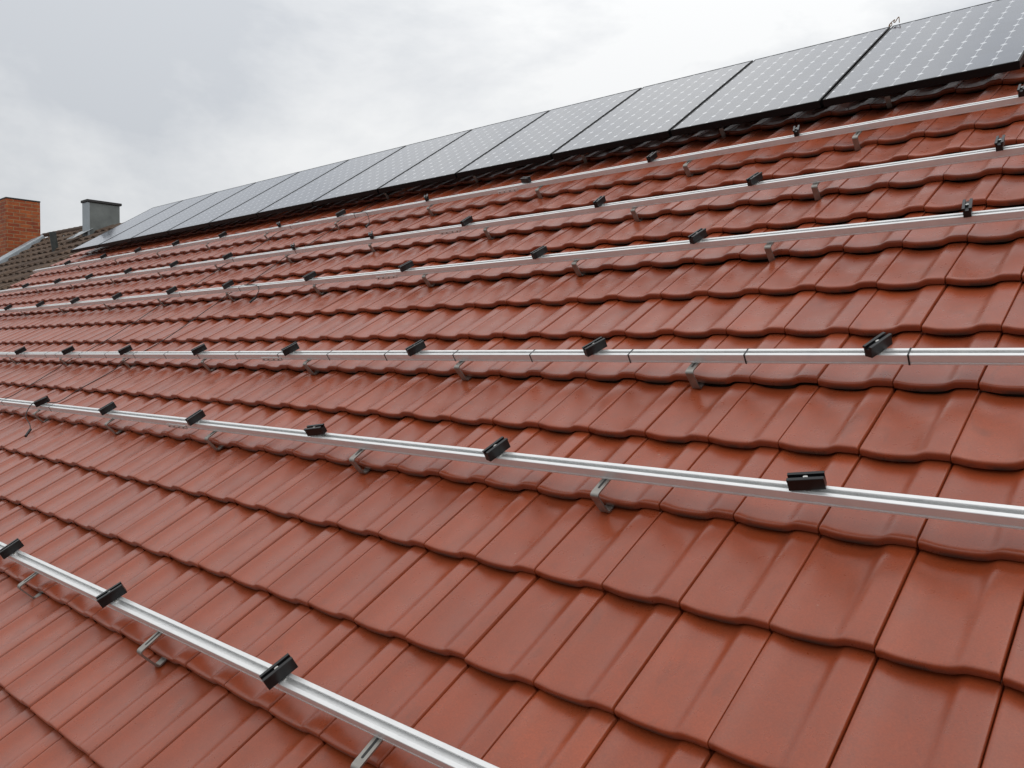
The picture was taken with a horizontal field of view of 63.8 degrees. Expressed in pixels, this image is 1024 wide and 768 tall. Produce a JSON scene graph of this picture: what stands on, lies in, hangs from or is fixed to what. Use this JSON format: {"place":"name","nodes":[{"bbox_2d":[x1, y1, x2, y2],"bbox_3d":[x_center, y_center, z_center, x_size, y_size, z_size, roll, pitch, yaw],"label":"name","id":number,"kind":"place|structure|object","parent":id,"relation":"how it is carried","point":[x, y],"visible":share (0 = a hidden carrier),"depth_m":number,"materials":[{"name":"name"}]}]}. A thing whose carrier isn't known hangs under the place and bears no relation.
{"place":"outdoors","nodes":[
{"label":"outdoors","id":0,"kind":"place"},
{"bbox_2d":[0,223,121,289],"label":"brown tiled house","id":1,"kind":"structure","parent":0,"point":[24,261],"depth_m":15.41,"materials":[{"name":"tile"}]},
{"bbox_2d":[49,232,57,251],"bbox_3d":[-8.570,-2.651,15.404,0.120,0.385,0.120,2,11,41],"label":"vent pipe","id":2,"kind":"object","parent":1,"relation":"on","point":[53,240],"visible":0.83,"depth_m":15.36,"materials":[{"name":"grey plastic"}]},
{"bbox_2d":[68,199,121,238],"bbox_3d":[-8.019,-2.954,15.790,0.480,1.080,0.885,2,3,41],"label":"zinc clad chimney","id":3,"kind":"object","parent":1,"relation":"on","point":[97,214],"visible":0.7,"depth_m":15.66,"materials":[{"name":"metal"}]},
{"bbox_2d":[0,0,994,237],"label":"sky","id":4,"kind":"structure","parent":0,"point":[141,106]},
{"label":"ground","id":5,"kind":"structure","parent":0,"visible":0},
{"bbox_2d":[0,197,40,256],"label":"brick chimney","id":6,"kind":"object","parent":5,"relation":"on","point":[19,222],"visible":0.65,"depth_m":17.96,"materials":[{"name":"brick"}]},
{"bbox_2d":[0,64,1023,767],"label":"tiled roof","id":7,"kind":"structure","parent":5,"relation":"on","point":[500,616],"depth_m":2.89,"materials":[{"name":"tile"}]},
{"bbox_2d":[17,572,42,598],"bbox_3d":[-1.988,0.839,3.449,0.030,0.091,0.125,3,35,42],"label":"roof hook","id":8,"kind":"object","parent":7,"relation":"attached to","point":[26,580],"visible":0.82,"depth_m":3.42,"materials":[{"name":"silver metal"}]},
{"bbox_2d":[33,410,47,422],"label":"roof hook","id":9,"kind":"object","parent":7,"relation":"attached to","point":[38,418],"visible":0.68,"depth_m":5.64,"materials":[{"name":"silver metal"}]},
{"bbox_2d":[105,419,121,433],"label":"roof hook","id":10,"kind":"object","parent":7,"relation":"attached to","point":[108,427],"visible":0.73,"depth_m":4.88,"materials":[{"name":"silver metal"}]},
{"bbox_2d":[122,358,137,367],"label":"roof hook","id":11,"kind":"object","parent":7,"relation":"attached to","point":[125,363],"visible":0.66,"depth_m":6.06,"materials":[{"name":"silver metal"}]},
{"bbox_2d":[137,631,166,666],"bbox_3d":[-1.162,0.870,2.720,0.030,0.091,0.125,2,34,41],"label":"roof hook","id":12,"kind":"object","parent":7,"relation":"attached to","point":[142,648],"visible":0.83,"depth_m":2.69,"materials":[{"name":"silver metal"}]},
{"bbox_2d":[7,203,327,397],"bbox_3d":[-2.981,-0.949,7.630,0.215,2.053,3.442,2,2,34],"label":"solar cable","id":13,"kind":"object","parent":7,"relation":"attached to","point":[157,306],"visible":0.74,"depth_m":7.29,"materials":[{"name":"black rubber"}]},
{"bbox_2d":[201,359,214,370],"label":"roof hook","id":14,"kind":"object","parent":7,"relation":"attached to","point":[205,365],"visible":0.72,"depth_m":5.29,"materials":[{"name":"silver metal"}]},
{"bbox_2d":[204,431,222,450],"bbox_3d":[-1.472,0.274,4.138,0.030,0.091,0.125,2,34,41],"label":"roof hook","id":15,"kind":"object","parent":7,"relation":"attached to","point":[207,437],"visible":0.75,"depth_m":4.10,"materials":[{"name":"silver metal"}]},
{"bbox_2d":[225,292,236,300],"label":"roof hook","id":16,"kind":"object","parent":7,"relation":"attached to","point":[229,297],"visible":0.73,"depth_m":6.74,"materials":[{"name":"silver metal"}]},
{"bbox_2d":[303,360,318,374],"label":"roof hook","id":17,"kind":"object","parent":7,"relation":"on","point":[308,369],"visible":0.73,"depth_m":4.54,"materials":[{"name":"silver metal"}]},
{"bbox_2d":[313,284,324,294],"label":"roof hook","id":18,"kind":"object","parent":7,"relation":"attached to","point":[317,290],"visible":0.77,"depth_m":5.95,"materials":[{"name":"silver metal"}]},
{"bbox_2d":[349,449,369,473],"bbox_3d":[-0.600,0.307,3.368,0.030,0.091,0.125,2,34,41],"label":"roof hook","id":19,"kind":"object","parent":7,"relation":"attached to","point":[353,457],"visible":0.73,"depth_m":3.33,"materials":[{"name":"silver metal"}]},
{"bbox_2d":[350,736,382,767],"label":"roof hook","id":20,"kind":"object","parent":7,"relation":"attached to","point":[367,752],"visible":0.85,"depth_m":1.95,"materials":[{"name":"silver metal"}]},
{"bbox_2d":[0,542,498,767],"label":"mounting rail","id":21,"kind":"object","parent":20,"relation":"attached to","point":[427,748],"visible":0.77,"depth_m":2.21,"materials":[{"name":"metal"}]},
{"bbox_2d":[0,538,23,558],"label":"module clamp","id":22,"kind":"object","parent":21,"relation":"attached to","point":[11,548],"visible":1,"depth_m":3.59,"materials":[{"name":"black metal"}]},
{"bbox_2d":[96,581,126,607],"bbox_3d":[-1.420,0.753,2.924,0.092,0.048,0.034,-33,27,-22],"label":"module clamp","id":23,"kind":"object","parent":21,"relation":"attached to","point":[114,593],"visible":1,"depth_m":2.91,"materials":[{"name":"black metal"}]},
{"bbox_2d":[259,653,297,689],"bbox_3d":[-0.629,0.782,2.228,0.092,0.048,0.034,-36,29,-27],"label":"module clamp","id":24,"kind":"object","parent":21,"relation":"attached to","point":[278,671],"visible":1,"depth_m":2.22,"materials":[{"name":"black metal"}]},
{"bbox_2d":[422,274,434,286],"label":"roof hook","id":25,"kind":"object","parent":7,"relation":"on","point":[426,281],"visible":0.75,"depth_m":5.17,"materials":[{"name":"silver metal"}]},
{"bbox_2d":[427,204,436,215],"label":"roof hook","id":26,"kind":"object","parent":7,"relation":"attached to","point":[429,211],"visible":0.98,"depth_m":6.81,"materials":[{"name":"silver metal"}]},
{"bbox_2d":[454,361,471,380],"bbox_3d":[-0.206,-0.075,3.798,0.030,0.091,0.125,2,35,41],"label":"roof hook","id":27,"kind":"object","parent":7,"relation":"attached to","point":[459,371],"visible":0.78,"depth_m":3.76,"materials":[{"name":"silver metal"}]},
{"bbox_2d":[483,227,494,239],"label":"roof hook","id":28,"kind":"object","parent":7,"relation":"attached to","point":[487,234],"visible":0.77,"depth_m":5.61,"materials":[{"name":"silver metal"}]},
{"bbox_2d":[0,398,1023,529],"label":"mounting rail","id":29,"kind":"object","parent":7,"relation":"attached to","point":[983,513],"visible":0.97,"depth_m":2.46,"materials":[{"name":"metal"}]},
{"bbox_2d":[33,396,49,406],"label":"module clamp","id":30,"kind":"object","parent":29,"relation":"attached to","point":[41,401],"visible":1,"depth_m":5.57,"materials":[{"name":"black metal"}]},
{"bbox_2d":[98,401,116,414],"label":"module clamp","id":31,"kind":"object","parent":29,"relation":"attached to","point":[107,408],"visible":1,"depth_m":4.89,"materials":[{"name":"black metal"}]},
{"bbox_2d":[185,409,205,425],"bbox_3d":[-1.617,0.176,4.212,0.034,0.048,0.092,8,39,47],"label":"module clamp","id":32,"kind":"object","parent":29,"relation":"attached to","point":[195,417],"visible":1,"depth_m":4.20,"materials":[{"name":"black metal"}]},
{"bbox_2d":[304,423,326,435],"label":"module clamp","id":33,"kind":"object","parent":29,"relation":"attached to","point":[315,429],"visible":1,"depth_m":3.52,"materials":[{"name":"black metal"}]},
{"bbox_2d":[482,436,510,461],"bbox_3d":[-0.051,0.229,2.844,0.092,0.048,0.034,-35,28,-25],"label":"module clamp","id":34,"kind":"object","parent":29,"relation":"attached to","point":[497,448],"visible":1,"depth_m":2.83,"materials":[{"name":"black metal"}]},
{"bbox_2d":[786,471,826,490],"bbox_3d":[0.764,0.256,2.132,0.092,0.048,0.034,-7,29,29],"label":"module clamp","id":35,"kind":"object","parent":29,"relation":"attached to","point":[806,481],"visible":1,"depth_m":2.12,"materials":[{"name":"black metal"}]},
{"bbox_2d":[0,348,1023,365],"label":"mounting rail","id":36,"kind":"object","parent":7,"relation":"attached to","point":[963,356],"visible":1,"depth_m":3.12,"materials":[{"name":"metal"}]},
{"bbox_2d":[14,346,26,354],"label":"module clamp","id":37,"kind":"object","parent":36,"relation":"attached to","point":[20,350],"visible":1,"depth_m":7.38,"materials":[{"name":"black metal"}]},
{"bbox_2d":[61,345,74,354],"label":"module clamp","id":38,"kind":"object","parent":36,"relation":"attached to","point":[70,349],"visible":1,"depth_m":6.67,"materials":[{"name":"black metal"}]},
{"bbox_2d":[118,345,132,354],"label":"module clamp","id":39,"kind":"object","parent":36,"relation":"attached to","point":[124,350],"visible":1,"depth_m":5.99,"materials":[{"name":"black metal"}]},
{"bbox_2d":[191,343,206,355],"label":"module clamp","id":40,"kind":"object","parent":36,"relation":"attached to","point":[201,348],"visible":1,"depth_m":5.29,"materials":[{"name":"black metal"}]},
{"bbox_2d":[281,342,298,355],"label":"module clamp","id":41,"kind":"object","parent":36,"relation":"attached to","point":[290,348],"visible":1,"depth_m":4.62,"materials":[{"name":"black metal"}]},
{"bbox_2d":[405,340,425,355],"bbox_3d":[-0.460,-0.169,3.951,0.092,0.048,0.034,-31,27,-18],"label":"module clamp","id":42,"kind":"object","parent":36,"relation":"attached to","point":[416,347],"visible":1,"depth_m":3.94,"materials":[{"name":"black metal"}]},
{"bbox_2d":[582,337,606,356],"bbox_3d":[0.330,-0.143,3.264,0.092,0.048,0.034,-29,26,-13],"label":"module clamp","id":43,"kind":"object","parent":36,"relation":"attached to","point":[597,345],"visible":1,"depth_m":3.25,"materials":[{"name":"black metal"}]},
{"bbox_2d":[862,332,892,357],"bbox_3d":[1.139,-0.117,2.559,0.092,0.048,0.034,-31,27,-17],"label":"module clamp","id":44,"kind":"object","parent":36,"relation":"attached to","point":[878,344],"visible":1,"depth_m":2.55,"materials":[{"name":"black metal"}]},
{"bbox_2d":[907,348,911,364],"bbox_3d":[1.219,-0.085,2.519,0.008,0.037,0.047,0,33,39],"label":"cable tie","id":45,"kind":"object","parent":36,"relation":"attached to","point":[908,356],"visible":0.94,"depth_m":2.50,"materials":[{"name":"black plastic"}]},
{"bbox_2d":[0,206,1023,312],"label":"mounting rail","id":46,"kind":"object","parent":7,"relation":"attached to","point":[977,217],"visible":1,"depth_m":4.11,"materials":[{"name":"metal"}]},
{"bbox_2d":[4,304,12,310],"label":"module clamp","id":47,"kind":"object","parent":46,"relation":"attached to","point":[8,307],"visible":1,"depth_m":10.01,"materials":[{"name":"black metal"}]},
{"bbox_2d":[35,301,44,306],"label":"module clamp","id":48,"kind":"object","parent":46,"relation":"attached to","point":[41,303],"visible":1,"depth_m":9.33,"materials":[{"name":"black metal"}]},
{"bbox_2d":[70,297,79,303],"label":"module clamp","id":49,"kind":"object","parent":46,"relation":"attached to","point":[74,300],"visible":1,"depth_m":8.69,"materials":[{"name":"black metal"}]},
{"bbox_2d":[112,292,122,299],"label":"module clamp","id":50,"kind":"object","parent":46,"relation":"attached to","point":[116,296],"visible":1,"depth_m":8.02,"materials":[{"name":"black metal"}]},
{"bbox_2d":[166,286,177,294],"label":"module clamp","id":51,"kind":"object","parent":46,"relation":"attached to","point":[171,290],"visible":1,"depth_m":7.29,"materials":[{"name":"black metal"}]},
{"bbox_2d":[221,280,233,288],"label":"module clamp","id":52,"kind":"object","parent":46,"relation":"attached to","point":[228,284],"visible":1,"depth_m":6.67,"materials":[{"name":"black metal"}]},
{"bbox_2d":[245,284,258,302],"bbox_3d":[-2.042,-0.707,6.456,0.078,0.162,0.265,-1,2,-26],"label":"cable end","id":53,"kind":"object","parent":46,"relation":"hanging from","point":[252,300],"visible":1,"depth_m":6.35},
{"bbox_2d":[303,271,316,281],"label":"module clamp","id":54,"kind":"object","parent":46,"relation":"attached to","point":[310,276],"visible":1,"depth_m":5.93,"materials":[{"name":"black metal"}]},
{"bbox_2d":[398,260,413,271],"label":"module clamp","id":55,"kind":"object","parent":46,"relation":"attached to","point":[406,266],"visible":1,"depth_m":5.24,"materials":[{"name":"black metal"}]},
{"bbox_2d":[530,245,547,258],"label":"module clamp","id":56,"kind":"object","parent":46,"relation":"attached to","point":[539,252],"visible":1,"depth_m":4.53,"materials":[{"name":"black metal"}]},
{"bbox_2d":[688,228,706,243],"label":"module clamp","id":57,"kind":"object","parent":46,"relation":"attached to","point":[697,235],"visible":1,"depth_m":3.89,"materials":[{"name":"black metal"}]},
{"bbox_2d":[961,198,972,217],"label":"module clamp","id":58,"kind":"object","parent":46,"relation":"attached to","point":[967,207],"visible":1,"depth_m":3.12,"materials":[{"name":"black metal"}]},
{"bbox_2d":[0,144,1023,293],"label":"mounting rail","id":59,"kind":"object","parent":7,"relation":"attached to","point":[965,157],"visible":1,"depth_m":4.78,"materials":[{"name":"metal"}]},
{"bbox_2d":[85,273,93,279],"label":"module clamp","id":60,"kind":"object","parent":59,"relation":"attached to","point":[90,275],"visible":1,"depth_m":9.83,"materials":[{"name":"black metal"}]},
{"bbox_2d":[123,267,132,273],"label":"module clamp","id":61,"kind":"object","parent":59,"relation":"attached to","point":[128,270],"visible":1,"depth_m":9.14,"materials":[{"name":"black metal"}]},
{"bbox_2d":[169,260,178,267],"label":"module clamp","id":62,"kind":"object","parent":59,"relation":"attached to","point":[173,264],"visible":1,"depth_m":8.45,"materials":[{"name":"black metal"}]},
{"bbox_2d":[222,252,232,259],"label":"module clamp","id":63,"kind":"object","parent":59,"relation":"attached to","point":[227,256],"visible":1,"depth_m":7.76,"materials":[{"name":"black metal"}]},
{"bbox_2d":[368,231,373,238],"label":"module clamp","id":64,"kind":"object","parent":59,"relation":"attached to","point":[371,235],"visible":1,"depth_m":6.34,"materials":[{"name":"black metal"}]},
{"bbox_2d":[460,216,472,226],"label":"module clamp","id":65,"kind":"object","parent":59,"relation":"attached to","point":[466,221],"visible":1,"depth_m":5.68,"materials":[{"name":"black metal"}]},
{"bbox_2d":[593,195,605,207],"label":"module clamp","id":66,"kind":"object","parent":59,"relation":"attached to","point":[599,201],"visible":1,"depth_m":4.95,"materials":[{"name":"black metal"}]},
{"bbox_2d":[746,172,762,185],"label":"module clamp","id":67,"kind":"object","parent":59,"relation":"attached to","point":[755,178],"visible":1,"depth_m":4.30,"materials":[{"name":"black metal"}]},
{"bbox_2d":[994,135,1004,150],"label":"module clamp","id":68,"kind":"object","parent":59,"relation":"attached to","point":[999,143],"visible":1,"depth_m":3.55,"materials":[{"name":"black metal"}]},
{"bbox_2d":[33,95,1023,272],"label":"mounting rail","id":69,"kind":"object","parent":7,"relation":"attached to","point":[942,112],"visible":1,"depth_m":5.44,"materials":[{"name":"metal"}]},
{"bbox_2d":[218,231,226,237],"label":"module clamp","id":70,"kind":"object","parent":69,"relation":"attached to","point":[222,234],"visible":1,"depth_m":8.96,"materials":[{"name":"black metal"}]},
{"bbox_2d":[335,209,345,216],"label":"module clamp","id":71,"kind":"object","parent":69,"relation":"attached to","point":[340,213],"visible":1,"depth_m":7.59,"materials":[{"name":"black metal"}]},
{"bbox_2d":[520,176,531,183],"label":"module clamp","id":72,"kind":"object","parent":69,"relation":"attached to","point":[525,180],"visible":1,"depth_m":6.11,"materials":[{"name":"black metal"}]},
{"bbox_2d":[646,151,657,162],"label":"module clamp","id":73,"kind":"object","parent":69,"relation":"attached to","point":[652,156],"visible":1,"depth_m":5.40,"materials":[{"name":"black metal"}]},
{"bbox_2d":[793,125,799,136],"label":"module clamp","id":74,"kind":"object","parent":69,"relation":"attached to","point":[796,130],"visible":1,"depth_m":4.75,"materials":[{"name":"black metal"}]},
{"bbox_2d":[1017,84,1023,97],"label":"module clamp","id":75,"kind":"object","parent":69,"relation":"attached to","point":[1020,89],"visible":1,"depth_m":4.01,"materials":[{"name":"black metal"}]},
{"bbox_2d":[535,186,542,198],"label":"roof hook","id":76,"kind":"object","parent":7,"relation":"attached to","point":[538,193],"visible":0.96,"depth_m":6.04,"materials":[{"name":"silver metal"}]},
{"bbox_2d":[571,260,585,275],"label":"roof hook","id":77,"kind":"object","parent":7,"relation":"on","point":[576,268],"visible":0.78,"depth_m":4.39,"materials":[{"name":"silver metal"}]},
{"bbox_2d":[581,154,586,162],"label":"roof hook","id":78,"kind":"object","parent":7,"relation":"on","point":[584,158],"visible":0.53,"depth_m":6.48,"materials":[{"name":"silver metal"}]},
{"bbox_2d":[590,479,613,512],"bbox_3d":[0.300,0.341,2.574,0.030,0.091,0.125,3,35,43],"label":"roof hook","id":79,"kind":"object","parent":7,"relation":"attached to","point":[600,486],"visible":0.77,"depth_m":2.54,"materials":[{"name":"silver metal"}]},
{"bbox_2d":[630,207,642,221],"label":"roof hook","id":80,"kind":"object","parent":7,"relation":"attached to","point":[634,214],"visible":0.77,"depth_m":4.82,"materials":[{"name":"silver metal"}]},
{"bbox_2d":[683,160,693,176],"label":"roof hook","id":81,"kind":"object","parent":7,"relation":"attached to","point":[687,171],"visible":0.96,"depth_m":5.23,"materials":[{"name":"silver metal"}]},
{"bbox_2d":[685,363,704,388],"bbox_3d":[0.684,-0.041,3.013,0.030,0.091,0.125,2,34,41],"label":"roof hook","id":82,"kind":"object","parent":7,"relation":"attached to","point":[690,375],"visible":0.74,"depth_m":2.98,"materials":[{"name":"silver metal"}]},
{"bbox_2d":[719,127,725,136],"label":"roof hook","id":83,"kind":"object","parent":7,"relation":"attached to","point":[722,132],"visible":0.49,"depth_m":5.70,"materials":[{"name":"silver metal"}]},
{"bbox_2d":[764,242,781,261],"bbox_3d":[1.186,-0.608,3.716,0.030,0.091,0.125,3,36,43],"label":"roof hook","id":84,"kind":"object","parent":7,"relation":"on","point":[769,252],"visible":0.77,"depth_m":3.68,"materials":[{"name":"silver metal"}]},
{"bbox_2d":[811,182,825,200],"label":"roof hook","id":85,"kind":"object","parent":7,"relation":"attached to","point":[815,191],"visible":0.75,"depth_m":4.12,"materials":[{"name":"silver metal"}]},
{"bbox_2d":[852,131,862,150],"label":"roof hook","id":86,"kind":"object","parent":7,"relation":"attached to","point":[855,140],"visible":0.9,"depth_m":4.54,"materials":[{"name":"silver metal"}]},
{"bbox_2d":[885,94,893,108],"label":"roof hook","id":87,"kind":"object","parent":7,"relation":"attached to","point":[888,101],"visible":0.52,"depth_m":4.98,"materials":[{"name":"silver metal"}]},
{"label":"mounting rail","id":88,"kind":"object","parent":7,"relation":"attached to","visible":0},
{"bbox_2d":[70,200,182,252],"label":"photovoltaic module","id":89,"kind":"object","parent":88,"relation":"attached to","point":[94,243],"visible":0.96,"depth_m":12.87,"materials":[{"name":"black glass"}]},
{"bbox_2d":[99,192,215,246],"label":"photovoltaic module","id":90,"kind":"object","parent":88,"relation":"attached to","point":[133,231],"visible":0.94,"depth_m":12.16,"materials":[{"name":"black glass"}]},
{"bbox_2d":[131,182,255,240],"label":"photovoltaic module","id":91,"kind":"object","parent":88,"relation":"attached to","point":[163,227],"visible":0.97,"depth_m":11.45,"materials":[{"name":"black glass"}]},
{"bbox_2d":[167,172,297,233],"bbox_3d":[-3.646,-2.391,10.839,1.046,0.047,1.559,2,35,41],"label":"photovoltaic module","id":92,"kind":"object","parent":88,"relation":"attached to","point":[203,219],"visible":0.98,"depth_m":10.74,"materials":[{"name":"black glass"}]},
{"bbox_2d":[209,159,348,225],"bbox_3d":[-2.847,-2.361,10.134,1.046,0.047,1.559,2,35,41],"label":"photovoltaic module","id":93,"kind":"object","parent":88,"relation":"attached to","point":[252,207],"visible":0.95,"depth_m":10.03,"materials":[{"name":"black glass"}]},
{"bbox_2d":[257,145,405,216],"bbox_3d":[-2.048,-2.330,9.429,1.046,0.046,1.559,2,35,41],"label":"photovoltaic module","id":94,"kind":"object","parent":88,"relation":"attached to","point":[306,195],"visible":0.95,"depth_m":9.32,"materials":[{"name":"black glass"}]},
{"bbox_2d":[312,129,471,205],"bbox_3d":[-1.249,-2.300,8.724,1.046,0.046,1.559,2,35,41],"label":"photovoltaic module","id":95,"kind":"object","parent":88,"relation":"attached to","point":[371,180],"visible":0.95,"depth_m":8.61,"materials":[{"name":"black glass"}]},
{"bbox_2d":[378,110,549,192],"bbox_3d":[-0.450,-2.269,8.020,1.046,0.046,1.559,2,35,41],"label":"photovoltaic module","id":96,"kind":"object","parent":88,"relation":"attached to","point":[449,161],"visible":0.94,"depth_m":7.90,"materials":[{"name":"black glass"}]},
{"bbox_2d":[456,87,641,177],"bbox_3d":[0.349,-2.239,7.314,1.046,0.047,1.559,2,35,41],"label":"photovoltaic module","id":97,"kind":"object","parent":88,"relation":"attached to","point":[544,137],"visible":0.94,"depth_m":7.19,"materials":[{"name":"black glass"}]},
{"bbox_2d":[552,60,752,159],"bbox_3d":[1.148,-2.208,6.610,1.046,0.046,1.559,2,35,41],"label":"photovoltaic module","id":98,"kind":"object","parent":88,"relation":"attached to","point":[662,110],"visible":0.98,"depth_m":6.48,"materials":[{"name":"black glass"}]},
{"bbox_2d":[671,27,889,136],"bbox_3d":[1.947,-2.178,5.905,1.046,0.046,1.559,2,35,41],"label":"photovoltaic module","id":99,"kind":"object","parent":88,"relation":"attached to","point":[800,80],"visible":0.94,"depth_m":5.77,"materials":[{"name":"black glass"}]},
{"bbox_2d":[823,0,1023,106],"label":"photovoltaic module","id":100,"kind":"object","parent":88,"relation":"attached to","point":[981,40],"visible":1,"depth_m":5.05,"materials":[{"name":"black glass"}]},
{"label":"roof hook","id":101,"kind":"object","parent":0,"visible":0},
{"bbox_2d":[24,190,394,436],"bbox_3d":[-2.285,-0.803,6.870,0.302,2.209,3.537,2,2,35],"label":"solar cable","id":102,"kind":"object","parent":101,"relation":"hanging from","point":[28,432],"visible":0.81,"depth_m":6.26,"materials":[{"name":"black rubber"}]}
]}

